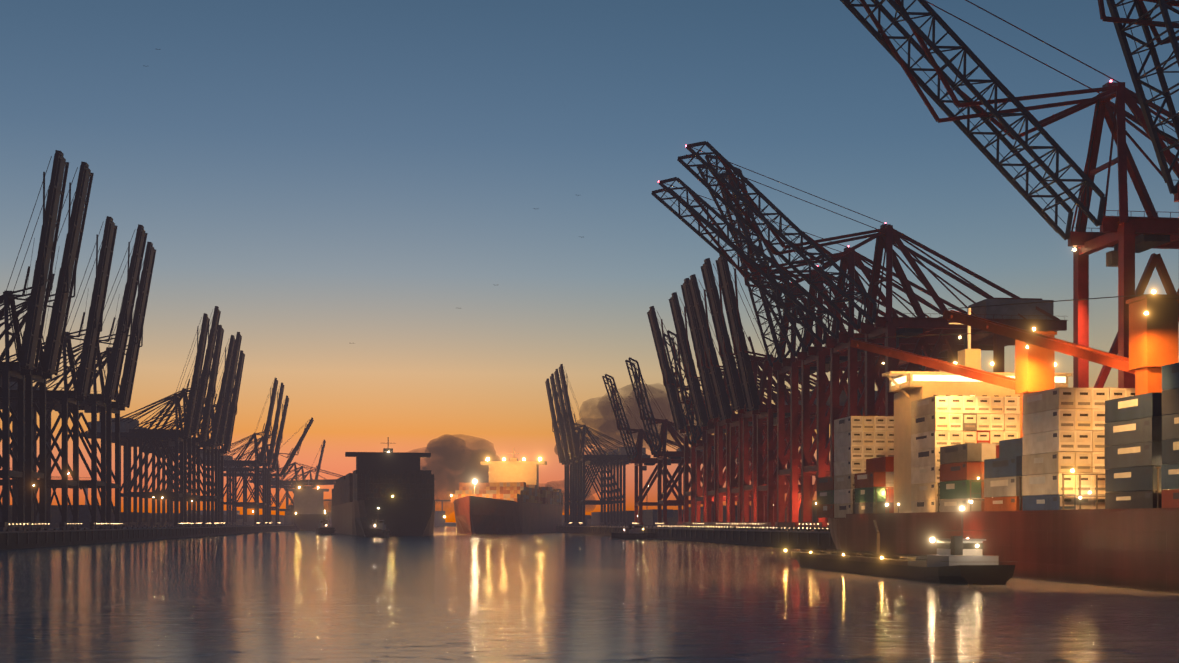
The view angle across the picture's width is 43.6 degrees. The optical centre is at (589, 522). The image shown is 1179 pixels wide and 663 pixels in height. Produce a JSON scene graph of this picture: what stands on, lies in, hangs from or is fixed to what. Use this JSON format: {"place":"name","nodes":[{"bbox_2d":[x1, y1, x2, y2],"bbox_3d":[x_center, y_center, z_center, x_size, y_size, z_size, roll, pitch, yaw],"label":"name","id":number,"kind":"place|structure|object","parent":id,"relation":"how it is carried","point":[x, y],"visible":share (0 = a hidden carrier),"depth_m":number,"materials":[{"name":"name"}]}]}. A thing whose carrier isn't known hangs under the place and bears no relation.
{"place":"outdoors","nodes":[
{"label":"outdoors","id":0,"kind":"place"},
{"bbox_2d":[85,464,695,525],"bbox_3d":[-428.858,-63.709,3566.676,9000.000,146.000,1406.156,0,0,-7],"label":"shore skyline","id":1,"kind":"structure","parent":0,"point":[439,520],"depth_m":2952.49},
{"bbox_2d":[0,524,835,549],"bbox_3d":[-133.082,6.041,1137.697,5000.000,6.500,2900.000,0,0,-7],"label":"quay ground","id":2,"kind":"structure","parent":0,"point":[803,544],"depth_m":570.77,"materials":[{"name":"concrete"}]},
{"bbox_2d":[0,150,68,530],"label":"crane","id":3,"kind":"object","parent":2,"relation":"on","point":[24,364],"visible":1,"depth_m":463.25,"materials":[{"name":"black metal"}]},
{"bbox_2d":[0,161,93,530],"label":"crane","id":4,"kind":"object","parent":2,"relation":"on","point":[53,346],"visible":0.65,"depth_m":491.40,"materials":[{"name":"black metal"}]},
{"bbox_2d":[0,216,117,529],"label":"crane","id":5,"kind":"object","parent":2,"relation":"on","point":[82,383],"visible":0.79,"depth_m":540.28,"materials":[{"name":"black metal"}]},
{"bbox_2d":[0,224,147,528],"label":"crane","id":6,"kind":"object","parent":2,"relation":"on","point":[109,390],"visible":0.56,"depth_m":589.82,"materials":[{"name":"black metal"}]},
{"bbox_2d":[0,241,155,528],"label":"crane","id":7,"kind":"object","parent":2,"relation":"on","point":[121,402],"visible":0.46,"depth_m":619.12,"materials":[{"name":"black metal"}]},
{"bbox_2d":[81,313,209,526],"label":"crane","id":8,"kind":"object","parent":2,"relation":"on","point":[177,436],"visible":0.9,"depth_m":794.33,"materials":[{"name":"black metal"}]},
{"bbox_2d":[99,306,220,526],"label":"crane","id":9,"kind":"object","parent":2,"relation":"on","point":[206,371],"visible":0.67,"depth_m":825.17,"materials":[{"name":"black metal"}]},
{"bbox_2d":[112,325,223,526],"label":"crane","id":10,"kind":"object","parent":2,"relation":"on","point":[202,435],"visible":0.69,"depth_m":859.61,"materials":[{"name":"black metal"}]},
{"bbox_2d":[121,335,235,526],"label":"crane","id":11,"kind":"object","parent":2,"relation":"on","point":[212,440],"visible":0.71,"depth_m":902.52,"materials":[{"name":"black metal"}]},
{"bbox_2d":[143,350,244,525],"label":"crane","id":12,"kind":"object","parent":2,"relation":"on","point":[224,449],"visible":0.33,"depth_m":969.09,"materials":[{"name":"black metal"}]},
{"bbox_2d":[161,332,241,526],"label":"crane","id":13,"kind":"object","parent":2,"relation":"on","point":[224,420],"visible":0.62,"depth_m":939.44,"materials":[{"name":"black metal"}]},
{"bbox_2d":[200,378,277,525],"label":"crane","id":14,"kind":"object","parent":2,"relation":"on","point":[257,461],"visible":0.75,"depth_m":1196.90,"materials":[{"name":"black metal"}]},
{"bbox_2d":[206,382,284,524],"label":"crane","id":15,"kind":"object","parent":2,"relation":"on","point":[266,463],"visible":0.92,"depth_m":1262.13,"materials":[{"name":"black metal"}]},
{"bbox_2d":[210,395,288,524],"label":"crane","id":16,"kind":"object","parent":2,"relation":"on","point":[270,468],"visible":0.67,"depth_m":1303.19,"materials":[{"name":"black metal"}]},
{"bbox_2d":[224,418,313,524],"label":"crane","id":17,"kind":"object","parent":2,"relation":"on","point":[291,455],"visible":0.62,"depth_m":1387.18,"materials":[{"name":"black metal"}]},
{"bbox_2d":[249,462,342,510],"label":"crane","id":18,"kind":"object","parent":2,"relation":"on","point":[296,481],"visible":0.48,"depth_m":1614.93,"materials":[{"name":"black metal"}]},
{"bbox_2d":[271,440,325,505],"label":"crane","id":19,"kind":"object","parent":2,"relation":"on","point":[308,472],"visible":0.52,"depth_m":1862.76,"materials":[{"name":"black metal"}]},
{"bbox_2d":[260,466,340,507],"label":"crane","id":20,"kind":"object","parent":2,"relation":"on","point":[303,485],"visible":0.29,"depth_m":1724.04,"materials":[{"name":"black metal"}]},
{"bbox_2d":[0,472,831,545],"bbox_3d":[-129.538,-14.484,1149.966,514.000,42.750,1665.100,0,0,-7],"label":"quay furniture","id":21,"kind":"object","parent":2,"relation":"on","point":[649,518],"visible":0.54,"depth_m":770.61,"materials":[{"name":"metal"}]},
{"bbox_2d":[545,378,628,525],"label":"crane","id":22,"kind":"object","parent":2,"relation":"on","point":[566,468],"visible":0.56,"depth_m":1198.06,"materials":[{"name":"black metal"}]},
{"bbox_2d":[9,290,1168,558],"bbox_3d":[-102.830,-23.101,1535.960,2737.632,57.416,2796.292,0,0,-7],"label":"lamp heads","id":23,"kind":"object","parent":2,"relation":"on","point":[827,528],"visible":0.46,"depth_m":467.23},
{"bbox_2d":[550,373,630,525],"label":"crane","id":24,"kind":"object","parent":2,"relation":"on","point":[572,465],"visible":0.73,"depth_m":1158.35,"materials":[{"name":"black metal"}]},
{"bbox_2d":[554,369,628,525],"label":"crane","id":25,"kind":"object","parent":2,"relation":"on","point":[565,425],"visible":0.75,"depth_m":1123.73,"materials":[{"name":"black metal"}]},
{"bbox_2d":[559,364,650,525],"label":"crane","id":26,"kind":"object","parent":2,"relation":"on","point":[621,455],"visible":0.94,"depth_m":1089.07,"materials":[{"name":"black metal"}]},
{"bbox_2d":[602,374,702,526],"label":"crane","id":27,"kind":"object","parent":2,"relation":"on","point":[637,460],"visible":0.75,"depth_m":820.80,"materials":[{"name":"black metal"}]},
{"bbox_2d":[625,357,724,527],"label":"crane","id":28,"kind":"object","parent":2,"relation":"on","point":[661,453],"visible":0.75,"depth_m":742.42,"materials":[{"name":"metal"}]},
{"bbox_2d":[647,306,749,527],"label":"crane","id":29,"kind":"object","parent":2,"relation":"on","point":[668,383],"visible":0.4,"depth_m":670.62,"materials":[{"name":"metal"}]},
{"bbox_2d":[662,330,800,528],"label":"crane","id":30,"kind":"object","parent":2,"relation":"on","point":[698,443],"visible":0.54,"depth_m":643.31,"materials":[{"name":"metal"}]},
{"bbox_2d":[681,278,789,528],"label":"crane","id":31,"kind":"object","parent":2,"relation":"on","point":[710,401],"visible":0.4,"depth_m":596.61,"materials":[{"name":"metal"}]},
{"bbox_2d":[669,292,816,528],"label":"crane","id":32,"kind":"object","parent":2,"relation":"on","point":[703,421],"visible":0.5,"depth_m":618.99,"materials":[{"name":"metal"}]},
{"bbox_2d":[700,258,825,529],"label":"crane","id":33,"kind":"object","parent":2,"relation":"on","point":[729,362],"visible":0.4,"depth_m":550.65,"materials":[{"name":"metal"}]},
{"bbox_2d":[687,274,847,528],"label":"crane","id":34,"kind":"object","parent":2,"relation":"on","point":[726,412],"visible":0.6,"depth_m":573.38,"materials":[{"name":"metal"}]},
{"bbox_2d":[715,254,877,529],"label":"crane","id":35,"kind":"object","parent":2,"relation":"on","point":[753,399],"visible":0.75,"depth_m":527.81,"materials":[{"name":"metal"}]},
{"bbox_2d":[719,167,921,530],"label":"crane","id":36,"kind":"object","parent":2,"relation":"on","point":[782,364],"visible":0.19,"depth_m":495.73,"materials":[{"name":"red metal"}]},
{"bbox_2d":[697,155,959,530],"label":"crane","id":37,"kind":"object","parent":2,"relation":"on","point":[809,354],"visible":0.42,"depth_m":466.37,"materials":[{"name":"red metal"}]},
{"bbox_2d":[651,177,1014,530],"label":"crane","id":38,"kind":"object","parent":2,"relation":"on","point":[837,342],"visible":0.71,"depth_m":430.82,"materials":[{"name":"red metal"}]},
{"bbox_2d":[677,141,1066,415],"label":"crane","id":39,"kind":"object","parent":2,"relation":"on","point":[1027,317],"visible":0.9,"depth_m":398.05,"materials":[{"name":"red metal"}]},
{"bbox_2d":[840,0,1178,387],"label":"crane","id":40,"kind":"object","parent":2,"relation":"on","point":[1124,235],"visible":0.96,"depth_m":270.95,"materials":[{"name":"red metal"}]},
{"bbox_2d":[1098,0,1178,201],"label":"crane","id":41,"kind":"object","parent":2,"relation":"on","point":[1144,20],"visible":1,"depth_m":238.13,"materials":[{"name":"red metal"}]},
{"bbox_2d":[324,435,600,519],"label":"cloud","id":42,"kind":"structure","parent":0,"point":[449,458],"depth_m":2974.15,"materials":[{"name":"grey"}]},
{"bbox_2d":[0,522,1178,662],"bbox_3d":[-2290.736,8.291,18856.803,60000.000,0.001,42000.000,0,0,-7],"label":"water","id":43,"kind":"structure","parent":0,"point":[445,594],"depth_m":143.19,"materials":[{"name":"grey liquid"}]},
{"bbox_2d":[284,479,328,529],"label":"ship","id":44,"kind":"object","parent":43,"relation":"on","point":[307,507],"visible":0.98,"depth_m":1559.77,"materials":[{"name":"white paint"}]},
{"bbox_2d":[315,511,335,533],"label":"tug","id":45,"kind":"object","parent":43,"relation":"on","point":[324,526],"visible":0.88,"depth_m":1020.66,"materials":[{"name":"metal"}]},
{"bbox_2d":[363,519,390,536],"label":"tug","id":46,"kind":"object","parent":43,"relation":"on","point":[379,529],"visible":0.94,"depth_m":844.25,"materials":[{"name":"metal"}]},
{"bbox_2d":[331,437,434,535],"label":"ship","id":47,"kind":"object","parent":43,"relation":"in","point":[367,489],"visible":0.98,"depth_m":913.21},
{"bbox_2d":[451,448,562,533],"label":"cargo ship","id":48,"kind":"object","parent":43,"relation":"in","point":[511,497],"visible":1,"depth_m":1069.47,"materials":[{"name":"metal"}]},
{"bbox_2d":[611,516,656,538],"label":"tugboat","id":49,"kind":"object","parent":43,"relation":"on","point":[637,532],"visible":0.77,"depth_m":737.84,"materials":[{"name":"metal"}]},
{"bbox_2d":[791,510,1014,584],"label":"bunker barge","id":50,"kind":"object","parent":43,"relation":"in","point":[958,560],"visible":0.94,"depth_m":206.57,"materials":[{"name":"metal"}]},
{"bbox_2d":[817,294,1178,592],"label":"container ship","id":51,"kind":"object","parent":43,"relation":"in","point":[1027,436],"visible":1,"depth_m":216.09,"materials":[{"name":"metal"}]},
{"bbox_2d":[0,0,1178,521],"label":"sky","id":52,"kind":"structure","parent":0,"point":[340,179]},
{"bbox_2d":[555,384,750,473],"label":"cloud","id":53,"kind":"structure","parent":0,"point":[607,425],"depth_m":3372.74,"materials":[{"name":"grey"}]}
]}

